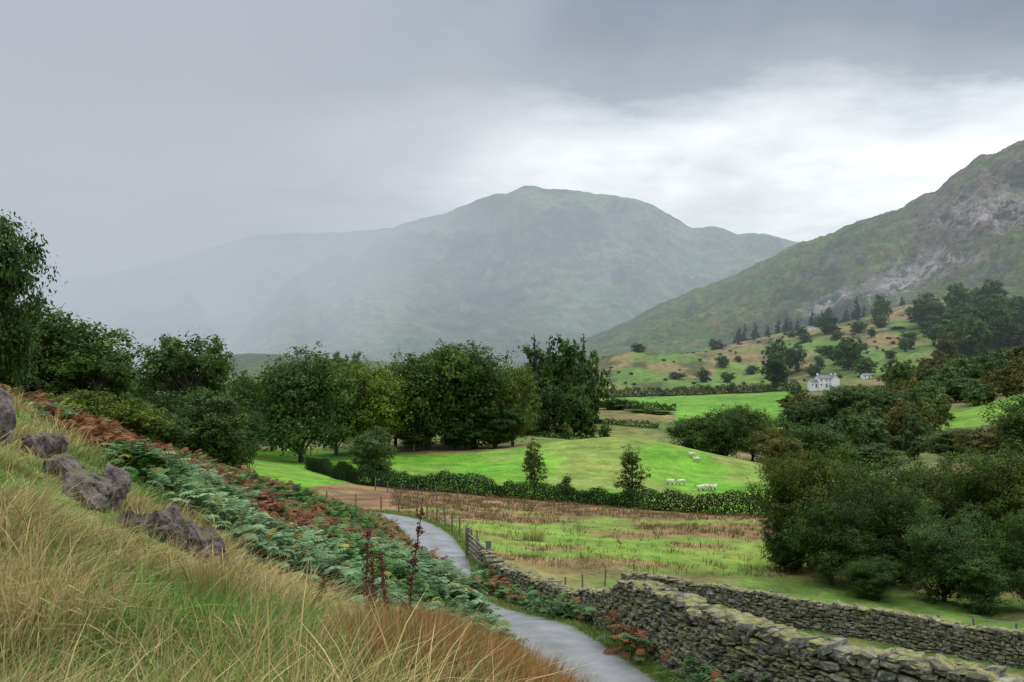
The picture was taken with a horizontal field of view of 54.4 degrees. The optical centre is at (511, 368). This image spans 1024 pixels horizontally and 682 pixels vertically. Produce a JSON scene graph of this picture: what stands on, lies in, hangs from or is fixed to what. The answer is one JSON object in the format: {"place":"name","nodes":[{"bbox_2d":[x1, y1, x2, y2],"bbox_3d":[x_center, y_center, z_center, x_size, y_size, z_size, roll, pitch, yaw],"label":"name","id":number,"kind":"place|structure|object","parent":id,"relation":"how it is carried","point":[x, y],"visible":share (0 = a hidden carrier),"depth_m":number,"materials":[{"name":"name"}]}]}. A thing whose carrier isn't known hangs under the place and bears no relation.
{"place":"outdoors","nodes":[
{"label":"outdoors","id":0,"kind":"place"},
{"bbox_2d":[15,228,391,368],"bbox_3d":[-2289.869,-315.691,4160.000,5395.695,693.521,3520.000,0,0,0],"label":"fell","id":1,"kind":"structure","parent":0,"point":[227,291],"depth_m":3998.25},
{"bbox_2d":[193,353,406,375],"bbox_3d":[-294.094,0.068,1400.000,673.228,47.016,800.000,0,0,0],"label":"valley foothill","id":2,"kind":"structure","parent":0,"point":[251,362],"depth_m":1290.98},
{"bbox_2d":[366,511,656,681],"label":"road","id":3,"kind":"structure","parent":0,"point":[559,636],"depth_m":26.67,"materials":[{"name":"asphalt"}]},
{"bbox_2d":[0,301,1023,681],"bbox_3d":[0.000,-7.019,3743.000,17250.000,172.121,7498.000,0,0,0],"label":"ground","id":4,"kind":"structure","parent":0,"point":[584,463],"depth_m":123.94,"materials":[{"name":"plant"}]},
{"bbox_2d":[0,388,16,445],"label":"rock outcrop","id":5,"kind":"object","parent":4,"relation":"on","point":[8,420],"visible":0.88,"depth_m":16.95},
{"bbox_2d":[0,291,48,396],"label":"oak tree","id":6,"kind":"object","parent":4,"relation":"on","point":[29,375],"visible":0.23,"depth_m":43.83,"materials":[{"name":"green plant"}]},
{"bbox_2d":[0,209,66,392],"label":"oak tree","id":7,"kind":"object","parent":4,"relation":"on","point":[15,276],"visible":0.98,"depth_m":42.06,"materials":[{"name":"green plant"}]},
{"bbox_2d":[21,432,68,458],"bbox_3d":[-8.279,1.399,17.652,0.777,0.538,0.432,0,0,-34],"label":"rock outcrop","id":8,"kind":"object","parent":4,"relation":"on","point":[53,442],"visible":0.7,"depth_m":17.53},
{"bbox_2d":[19,391,76,410],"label":"hawthorn tree","id":9,"kind":"object","parent":4,"relation":"on","point":[49,396],"visible":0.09,"depth_m":49.99,"materials":[{"name":"green plant"}]},
{"bbox_2d":[42,454,85,479],"bbox_3d":[-7.227,1.621,16.009,0.584,0.509,0.482,0,0,5],"label":"rock outcrop","id":10,"kind":"object","parent":4,"relation":"on","point":[71,463],"visible":0.63,"depth_m":15.83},
{"bbox_2d":[9,299,145,409],"bbox_3d":[-27.770,0.459,61.852,10.006,9.587,9.110,0,0,1],"label":"ash tree","id":11,"kind":"object","parent":4,"relation":"on","point":[62,338],"visible":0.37,"depth_m":60.05,"materials":[{"name":"green plant"}]},
{"bbox_2d":[62,469,112,499],"bbox_3d":[-6.163,1.762,14.426,0.647,0.576,0.601,0,0,-11],"label":"rock outcrop","id":12,"kind":"object","parent":4,"relation":"on","point":[102,484],"visible":0.67,"depth_m":14.30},
{"bbox_2d":[53,389,123,426],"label":"hawthorn tree","id":13,"kind":"object","parent":4,"relation":"on","point":[88,405],"visible":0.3,"depth_m":52.58,"materials":[{"name":"green plant"}]},
{"bbox_2d":[78,485,108,512],"bbox_3d":[-5.807,1.849,13.885,0.300,0.481,0.446,0,0,44],"label":"rock outcrop","id":14,"kind":"object","parent":4,"relation":"on","point":[97,499],"visible":0.68,"depth_m":13.79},
{"bbox_2d":[36,342,152,419],"bbox_3d":[-25.051,1.932,59.976,6.275,7.073,5.789,0,0,4],"label":"ash tree","id":15,"kind":"object","parent":4,"relation":"on","point":[116,378],"visible":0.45,"depth_m":59.46,"materials":[{"name":"green plant"}]},
{"bbox_2d":[102,461,130,511],"bbox_3d":[-5.958,1.786,14.844,0.511,0.816,0.409,0,0,-25],"label":"rock outcrop","id":16,"kind":"object","parent":4,"relation":"on","point":[120,478],"visible":0.47,"depth_m":14.80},
{"bbox_2d":[115,510,145,532],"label":"rock outcrop","id":17,"kind":"object","parent":4,"relation":"on","point":[138,517],"visible":0.54,"depth_m":13.21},
{"bbox_2d":[95,394,177,441],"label":"hawthorn tree","id":18,"kind":"object","parent":4,"relation":"on","point":[141,416],"visible":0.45,"depth_m":55.47,"materials":[{"name":"green plant"}]},
{"bbox_2d":[114,365,181,433],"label":"ash tree","id":19,"kind":"object","parent":4,"relation":"on","point":[148,387],"visible":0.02,"depth_m":79.66,"materials":[{"name":"green plant"}]},
{"bbox_2d":[126,406,195,449],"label":"hawthorn tree","id":20,"kind":"object","parent":4,"relation":"on","point":[172,432],"visible":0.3,"depth_m":59.44,"materials":[{"name":"green plant"}]},
{"bbox_2d":[142,503,183,535],"bbox_3d":[-4.944,2.232,14.040,0.626,0.654,0.387,0,0,-4],"label":"rock outcrop","id":21,"kind":"object","parent":4,"relation":"on","point":[169,514],"visible":0.43,"depth_m":13.90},
{"bbox_2d":[150,523,187,551],"bbox_3d":[-4.710,2.347,13.707,0.468,0.458,0.270,0,0,6],"label":"rock outcrop","id":22,"kind":"object","parent":4,"relation":"on","point":[174,527],"visible":0.66,"depth_m":13.61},
{"bbox_2d":[143,386,224,450],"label":"ash tree","id":23,"kind":"object","parent":4,"relation":"on","point":[161,401],"visible":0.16,"depth_m":68.85,"materials":[{"name":"green plant"}]},
{"bbox_2d":[131,326,246,438],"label":"ash tree","id":24,"kind":"object","parent":4,"relation":"on","point":[172,360],"visible":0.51,"depth_m":75.20,"materials":[{"name":"green plant"}]},
{"bbox_2d":[181,515,198,556],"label":"rock outcrop","id":25,"kind":"object","parent":4,"relation":"on","point":[187,525],"visible":0.38,"depth_m":13.99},
{"bbox_2d":[192,526,227,562],"bbox_3d":[-4.268,2.550,14.031,0.562,0.652,0.367,0,0,43],"label":"rock outcrop","id":26,"kind":"object","parent":4,"relation":"on","point":[210,535],"visible":0.49,"depth_m":13.91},
{"bbox_2d":[169,379,263,467],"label":"ash tree","id":27,"kind":"object","parent":4,"relation":"on","point":[221,446],"visible":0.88,"depth_m":67.17,"materials":[{"name":"green plant"}]},
{"bbox_2d":[214,557,237,571],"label":"rock outcrop","id":28,"kind":"object","parent":4,"relation":"on","point":[233,562],"visible":0.12,"depth_m":13.66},
{"bbox_2d":[217,406,258,471],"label":"ash tree","id":29,"kind":"object","parent":4,"relation":"on","point":[251,451],"visible":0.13,"depth_m":78.72,"materials":[{"name":"green plant"}]},
{"bbox_2d":[231,404,265,458],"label":"ash tree","id":30,"kind":"object","parent":4,"relation":"on","point":[255,426],"visible":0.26,"depth_m":119.28,"materials":[{"name":"green plant"}]},
{"bbox_2d":[231,369,272,444],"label":"ash tree","id":31,"kind":"object","parent":4,"relation":"on","point":[247,383],"visible":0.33,"depth_m":138.44,"materials":[{"name":"green plant"}]},
{"bbox_2d":[0,384,532,657],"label":"bracken","id":32,"kind":"object","parent":4,"relation":"on","point":[322,528],"visible":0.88,"depth_m":21.39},
{"bbox_2d":[259,385,284,450],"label":"ash tree","id":33,"kind":"object","parent":4,"relation":"on","point":[267,440],"visible":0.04,"depth_m":149.66,"materials":[{"name":"green plant"}]},
{"bbox_2d":[1,530,605,681],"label":"rushes","id":34,"kind":"object","parent":4,"relation":"on","point":[527,669],"visible":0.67,"depth_m":5.91,"materials":[{"name":"brown plant"}]},
{"bbox_2d":[246,340,361,462],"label":"oak tree","id":35,"kind":"object","parent":4,"relation":"on","point":[296,389],"visible":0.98,"depth_m":132.87,"materials":[{"name":"green plant"}]},
{"bbox_2d":[317,574,329,601],"bbox_3d":[-2.000,2.472,10.493,0.194,0.627,0.140,0,0,0],"label":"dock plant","id":36,"kind":"object","parent":4,"relation":"on","point":[323,576],"visible":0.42,"depth_m":10.49,"materials":[{"name":"brown plant"}]},
{"bbox_2d":[308,382,367,454],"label":"oak tree","id":37,"kind":"object","parent":4,"relation":"on","point":[354,403],"visible":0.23,"depth_m":146.07,"materials":[{"name":"green plant"}]},
{"bbox_2d":[0,384,693,681],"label":"grass","id":38,"kind":"structure","parent":4,"relation":"on","point":[101,622],"depth_m":5.87,"materials":[{"name":"plant"}]},
{"bbox_2d":[361,522,375,613],"bbox_3d":[-1.538,2.388,10.970,0.291,1.384,0.157,0,0,36],"label":"dock plant","id":39,"kind":"object","parent":4,"relation":"on","point":[368,554],"visible":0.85,"depth_m":10.99,"materials":[{"name":"brown plant"}]},
{"bbox_2d":[341,426,397,478],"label":"hawthorn tree","id":40,"kind":"object","parent":4,"relation":"on","point":[377,449],"visible":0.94,"depth_m":109.74,"materials":[{"name":"green plant"}]},
{"bbox_2d":[364,551,383,612],"bbox_3d":[-1.357,2.342,10.048,0.258,1.019,0.109,0,0,-40],"label":"dock plant","id":41,"kind":"object","parent":4,"relation":"on","point":[372,582],"visible":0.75,"depth_m":9.99,"materials":[{"name":"brown plant"}]},
{"bbox_2d":[333,352,414,447],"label":"oak tree","id":42,"kind":"object","parent":4,"relation":"on","point":[374,413],"visible":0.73,"depth_m":147.28,"materials":[{"name":"green plant"}]},
{"bbox_2d":[375,549,389,615],"bbox_3d":[-1.331,2.407,10.199,0.197,1.135,0.234,0,0,-45],"label":"dock plant","id":43,"kind":"object","parent":4,"relation":"on","point":[382,569],"visible":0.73,"depth_m":10.19,"materials":[{"name":"brown plant"}]},
{"bbox_2d":[320,491,481,553],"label":"fence","id":44,"kind":"object","parent":4,"relation":"on","point":[452,515],"visible":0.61,"depth_m":70.35,"materials":[{"name":"brown wood"}]},
{"bbox_2d":[371,362,431,446],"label":"oak tree","id":45,"kind":"object","parent":4,"relation":"on","point":[395,441],"visible":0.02,"depth_m":160.97,"materials":[{"name":"green plant"}]},
{"bbox_2d":[395,497,425,616],"bbox_3d":[-0.968,2.076,9.496,0.294,1.696,0.133,0,0,0],"label":"dock plant","id":46,"kind":"object","parent":4,"relation":"on","point":[416,547],"visible":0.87,"depth_m":9.49,"materials":[{"name":"brown plant"}]},
{"bbox_2d":[375,477,458,500],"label":"fence","id":47,"kind":"object","parent":4,"relation":"on","point":[417,489],"visible":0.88,"depth_m":94.46,"materials":[{"name":"brown wood"}]},
{"bbox_2d":[390,413,446,449],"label":"hawthorn tree","id":48,"kind":"object","parent":4,"relation":"on","point":[414,438],"visible":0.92,"depth_m":153.71,"materials":[{"name":"green plant"}]},
{"bbox_2d":[379,342,494,448],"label":"oak tree","id":49,"kind":"object","parent":4,"relation":"on","point":[420,389],"visible":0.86,"depth_m":154.76,"materials":[{"name":"green plant"}]},
{"bbox_2d":[417,338,488,430],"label":"oak tree","id":50,"kind":"object","parent":4,"relation":"on","point":[420,357],"visible":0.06,"depth_m":162.32,"materials":[{"name":"green plant"}]},
{"bbox_2d":[435,421,480,449],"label":"hawthorn tree","id":51,"kind":"object","parent":4,"relation":"on","point":[455,438],"visible":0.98,"depth_m":155.57,"materials":[{"name":"green plant"}]},
{"bbox_2d":[465,527,490,562],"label":"wooden gate","id":52,"kind":"structure","parent":4,"relation":"on","point":[468,544],"depth_m":52.49,"materials":[{"name":"grey wood"}]},
{"bbox_2d":[430,340,536,448],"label":"oak tree","id":53,"kind":"object","parent":4,"relation":"on","point":[491,365],"visible":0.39,"depth_m":158.39,"materials":[{"name":"green plant"}]},
{"bbox_2d":[468,407,529,448],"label":"hawthorn tree","id":54,"kind":"object","parent":4,"relation":"on","point":[495,439],"visible":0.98,"depth_m":156.37,"materials":[{"name":"green plant"}]},
{"bbox_2d":[479,358,542,445],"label":"oak tree","id":55,"kind":"object","parent":4,"relation":"on","point":[524,396],"visible":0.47,"depth_m":159.94,"materials":[{"name":"green plant"}]},
{"bbox_2d":[362,508,686,681],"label":"verge grass","id":56,"kind":"structure","parent":4,"relation":"on","point":[583,627],"depth_m":29.91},
{"bbox_2d":[522,438,548,495],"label":"birch tree","id":57,"kind":"object","parent":4,"relation":"on","point":[531,460],"visible":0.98,"depth_m":103.71,"materials":[{"name":"green plant"}]},
{"bbox_2d":[525,335,545,433],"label":"conifer tree","id":58,"kind":"object","parent":4,"relation":"on","point":[534,364],"visible":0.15,"depth_m":229.47,"materials":[{"name":"green plant"}]},
{"bbox_2d":[304,455,768,517],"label":"hedge","id":59,"kind":"object","parent":4,"relation":"on","point":[343,471],"visible":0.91,"depth_m":98.86,"materials":[{"name":"green plant"}]},
{"bbox_2d":[518,342,555,432],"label":"sycamore tree","id":60,"kind":"object","parent":4,"relation":"on","point":[543,368],"visible":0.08,"depth_m":234.71,"materials":[{"name":"green plant"}]},
{"bbox_2d":[528,375,577,436],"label":"sycamore tree","id":61,"kind":"object","parent":4,"relation":"on","point":[552,413],"visible":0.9,"depth_m":213.05,"materials":[{"name":"green plant"}]},
{"bbox_2d":[93,279,1023,464],"bbox_3d":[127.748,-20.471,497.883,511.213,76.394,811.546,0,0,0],"label":"distant trees","id":62,"kind":"object","parent":4,"relation":"on","point":[930,387],"visible":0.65,"depth_m":425.80,"materials":[{"name":"green plant"}]},
{"bbox_2d":[523,431,597,439],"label":"hedge","id":63,"kind":"object","parent":4,"relation":"on","point":[537,434],"visible":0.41,"depth_m":206.31,"materials":[{"name":"green plant"}]},
{"bbox_2d":[556,473,571,498],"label":"hawthorn tree","id":64,"kind":"object","parent":4,"relation":"on","point":[566,479],"visible":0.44,"depth_m":102.80,"materials":[{"name":"green plant"}]},
{"bbox_2d":[543,334,595,427],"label":"sycamore tree","id":65,"kind":"object","parent":4,"relation":"on","point":[565,368],"visible":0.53,"depth_m":241.84,"materials":[{"name":"green plant"}]},
{"bbox_2d":[557,382,597,436],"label":"sycamore tree","id":66,"kind":"object","parent":4,"relation":"on","point":[582,411],"visible":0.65,"depth_m":223.02,"materials":[{"name":"green plant"}]},
{"bbox_2d":[576,334,602,423],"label":"conifer tree","id":67,"kind":"object","parent":4,"relation":"on","point":[582,353],"visible":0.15,"depth_m":254.13,"materials":[{"name":"green plant"}]},
{"bbox_2d":[577,348,616,413],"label":"sycamore tree","id":68,"kind":"object","parent":4,"relation":"on","point":[599,391],"visible":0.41,"depth_m":261.26,"materials":[{"name":"green plant"}]},
{"bbox_2d":[389,485,807,577],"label":"field rushes","id":69,"kind":"object","parent":4,"relation":"on","point":[577,512],"visible":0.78,"depth_m":77.65,"materials":[{"name":"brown plant"}]},
{"bbox_2d":[564,563,634,587],"bbox_3d":[4.439,10.967,51.523,0.626,1.685,7.147,0,0,36],"label":"fence","id":70,"kind":"object","parent":4,"relation":"on","point":[605,579],"visible":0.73,"depth_m":52.60,"materials":[{"name":"brown wood"}]},
{"bbox_2d":[543,415,660,428],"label":"hedge","id":71,"kind":"object","parent":4,"relation":"on","point":[639,425],"visible":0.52,"depth_m":250.61,"materials":[{"name":"green plant"}]},
{"bbox_2d":[468,563,773,681],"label":"bracken","id":72,"kind":"object","parent":4,"relation":"on","point":[529,600],"visible":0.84,"depth_m":30.02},
{"bbox_2d":[613,444,650,501],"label":"birch tree","id":73,"kind":"object","parent":4,"relation":"on","point":[628,459],"visible":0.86,"depth_m":97.76,"materials":[{"name":"green plant"}]},
{"bbox_2d":[599,400,676,410],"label":"hedge","id":74,"kind":"object","parent":4,"relation":"on","point":[642,404],"visible":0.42,"depth_m":306.03,"materials":[{"name":"green plant"}]},
{"bbox_2d":[663,414,715,450],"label":"oak tree","id":75,"kind":"object","parent":4,"relation":"on","point":[685,428],"visible":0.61,"depth_m":187.63,"materials":[{"name":"green plant"}]},
{"bbox_2d":[595,379,801,397],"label":"hedge","id":76,"kind":"object","parent":4,"relation":"on","point":[664,392],"visible":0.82,"depth_m":417.95,"materials":[{"name":"green plant"}]},
{"bbox_2d":[689,404,751,457],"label":"oak tree","id":77,"kind":"object","parent":4,"relation":"on","point":[724,441],"visible":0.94,"depth_m":183.58,"materials":[{"name":"green plant"}]},
{"bbox_2d":[678,415,787,426],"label":"hedge","id":78,"kind":"object","parent":4,"relation":"on","point":[777,421],"visible":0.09,"depth_m":250.13,"materials":[{"name":"green plant"}]},
{"bbox_2d":[724,404,775,460],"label":"oak tree","id":79,"kind":"object","parent":4,"relation":"on","point":[758,422],"visible":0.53,"depth_m":188.60,"materials":[{"name":"green plant"}]},
{"bbox_2d":[478,549,1023,681],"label":"dry stone wall","id":80,"kind":"structure","parent":4,"relation":"on","point":[722,639],"depth_m":19.74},
{"bbox_2d":[742,426,792,462],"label":"oak tree","id":81,"kind":"object","parent":4,"relation":"on","point":[770,435],"visible":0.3,"depth_m":177.25,"materials":[{"name":"green plant"}]},
{"bbox_2d":[753,437,805,476],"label":"willow tree","id":82,"kind":"object","parent":4,"relation":"on","point":[776,446],"visible":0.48,"depth_m":124.04,"materials":[{"name":"green plant"}]},
{"bbox_2d":[759,508,804,574],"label":"alder tree","id":83,"kind":"object","parent":4,"relation":"on","point":[778,548],"visible":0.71,"depth_m":57.76,"materials":[{"name":"green plant"}]},
{"bbox_2d":[735,442,858,570],"bbox_3d":[17.277,8.459,59.539,6.658,8.390,7.105,0,0,37],"label":"willow tree","id":84,"kind":"object","parent":4,"relation":"on","point":[794,489],"visible":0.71,"depth_m":58.77,"materials":[{"name":"green plant"}]},
{"bbox_2d":[776,394,834,427],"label":"willow tree","id":85,"kind":"object","parent":4,"relation":"on","point":[809,407],"visible":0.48,"depth_m":213.89,"materials":[{"name":"green plant"}]},
{"bbox_2d":[779,421,853,469],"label":"oak tree","id":86,"kind":"object","parent":4,"relation":"on","point":[802,434],"visible":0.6,"depth_m":148.09,"materials":[{"name":"green plant"}]},
{"bbox_2d":[621,571,1023,668],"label":"dry stone wall","id":87,"kind":"structure","parent":4,"relation":"on","point":[1000,646],"depth_m":43.02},
{"bbox_2d":[807,373,839,390],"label":"white farmhouse","id":88,"kind":"object","parent":4,"relation":"on","point":[820,382],"visible":0.96,"depth_m":395.84,"materials":[{"name":"paint"}]},
{"bbox_2d":[780,488,883,585],"bbox_3d":[17.576,9.497,55.294,5.974,5.749,5.270,0,0,-14],"label":"alder tree","id":89,"kind":"object","parent":4,"relation":"on","point":[815,538],"visible":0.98,"depth_m":54.40,"materials":[{"name":"green plant"}]},
{"bbox_2d":[816,382,886,424],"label":"willow tree","id":90,"kind":"object","parent":4,"relation":"on","point":[845,396],"visible":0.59,"depth_m":208.81,"materials":[{"name":"green plant"}]},
{"bbox_2d":[849,424,890,449],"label":"oak tree","id":91,"kind":"object","parent":4,"relation":"on","point":[874,438],"visible":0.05,"depth_m":161.43,"materials":[{"name":"green plant"}]},
{"bbox_2d":[837,443,906,466],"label":"willow tree","id":92,"kind":"object","parent":4,"relation":"on","point":[871,449],"visible":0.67,"depth_m":149.03,"materials":[{"name":"green plant"}]},
{"bbox_2d":[833,553,911,599],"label":"hawthorn tree","id":93,"kind":"object","parent":4,"relation":"on","point":[866,576],"visible":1,"depth_m":51.33,"materials":[{"name":"green plant"}]},
{"bbox_2d":[811,439,934,560],"bbox_3d":[21.960,8.563,62.602,8.101,8.332,8.412,0,0,-18],"label":"willow tree","id":94,"kind":"object","parent":4,"relation":"on","point":[863,475],"visible":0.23,"depth_m":61.65,"materials":[{"name":"green plant"}]},
{"bbox_2d":[864,387,911,415],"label":"willow tree","id":95,"kind":"object","parent":4,"relation":"on","point":[892,399],"visible":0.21,"depth_m":211.04,"materials":[{"name":"green plant"}]},
{"bbox_2d":[833,469,944,588],"bbox_3d":[21.452,9.104,56.309,6.039,6.969,6.271,0,0,-35],"label":"alder tree","id":96,"kind":"object","parent":4,"relation":"on","point":[900,507],"visible":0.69,"depth_m":55.31,"materials":[{"name":"green plant"}]},
{"bbox_2d":[872,451,976,554],"bbox_3d":[26.762,9.073,65.467,8.962,7.470,7.906,0,0,-6],"label":"willow tree","id":97,"kind":"object","parent":4,"relation":"on","point":[930,472],"visible":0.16,"depth_m":64.22,"materials":[{"name":"green plant"}]},
{"bbox_2d":[898,497,1001,604],"bbox_3d":[22.530,9.593,51.736,5.177,5.885,5.375,0,0,-29],"label":"alder tree","id":98,"kind":"object","parent":4,"relation":"on","point":[930,542],"visible":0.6,"depth_m":51.30,"materials":[{"name":"green plant"}]},
{"bbox_2d":[908,427,992,456],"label":"willow tree","id":99,"kind":"object","parent":4,"relation":"on","point":[943,442],"visible":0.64,"depth_m":138.80,"materials":[{"name":"green plant"}]},
{"bbox_2d":[919,438,1023,562],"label":"willow tree","id":100,"kind":"object","parent":4,"relation":"on","point":[967,487],"visible":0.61,"depth_m":60.50,"materials":[{"name":"green plant"}]},
{"bbox_2d":[925,544,1023,615],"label":"alder tree","id":101,"kind":"object","parent":4,"relation":"on","point":[976,590],"visible":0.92,"depth_m":49.31,"materials":[{"name":"green plant"}]},
{"bbox_2d":[935,614,1020,628],"bbox_3d":[21.986,11.113,40.145,12.119,1.654,0.398,0,0,35],"label":"fence","id":102,"kind":"object","parent":4,"relation":"on","point":[973,621],"visible":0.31,"depth_m":41.99,"materials":[{"name":"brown wood"}]},
{"bbox_2d":[946,424,1018,456],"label":"oak tree","id":103,"kind":"object","parent":4,"relation":"on","point":[984,439],"visible":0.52,"depth_m":118.94,"materials":[{"name":"green plant"}]},
{"bbox_2d":[964,446,1023,554],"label":"willow tree","id":104,"kind":"object","parent":4,"relation":"on","point":[999,483],"visible":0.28,"depth_m":59.63,"materials":[{"name":"green plant"}]},
{"bbox_2d":[977,382,1023,457],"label":"oak tree","id":105,"kind":"object","parent":4,"relation":"on","point":[1010,426],"visible":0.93,"depth_m":110.16,"materials":[{"name":"green plant"}]},
{"bbox_2d":[980,508,1023,605],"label":"alder tree","id":106,"kind":"object","parent":4,"relation":"on","point":[1012,550],"visible":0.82,"depth_m":49.83,"materials":[{"name":"green plant"}]},
{"bbox_2d":[0,0,1023,283],"label":"sky","id":107,"kind":"structure","parent":0,"point":[134,133],"materials":[{"name":"grey"}]},
{"bbox_2d":[227,186,799,368],"bbox_3d":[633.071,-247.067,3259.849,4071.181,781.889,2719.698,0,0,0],"label":"central fell","id":108,"kind":"structure","parent":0,"point":[520,267],"depth_m":2569.85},
{"bbox_2d":[524,140,1023,369],"bbox_3d":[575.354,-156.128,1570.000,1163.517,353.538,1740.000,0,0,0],"label":"fell","id":109,"kind":"structure","parent":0,"point":[965,226],"depth_m":1182.03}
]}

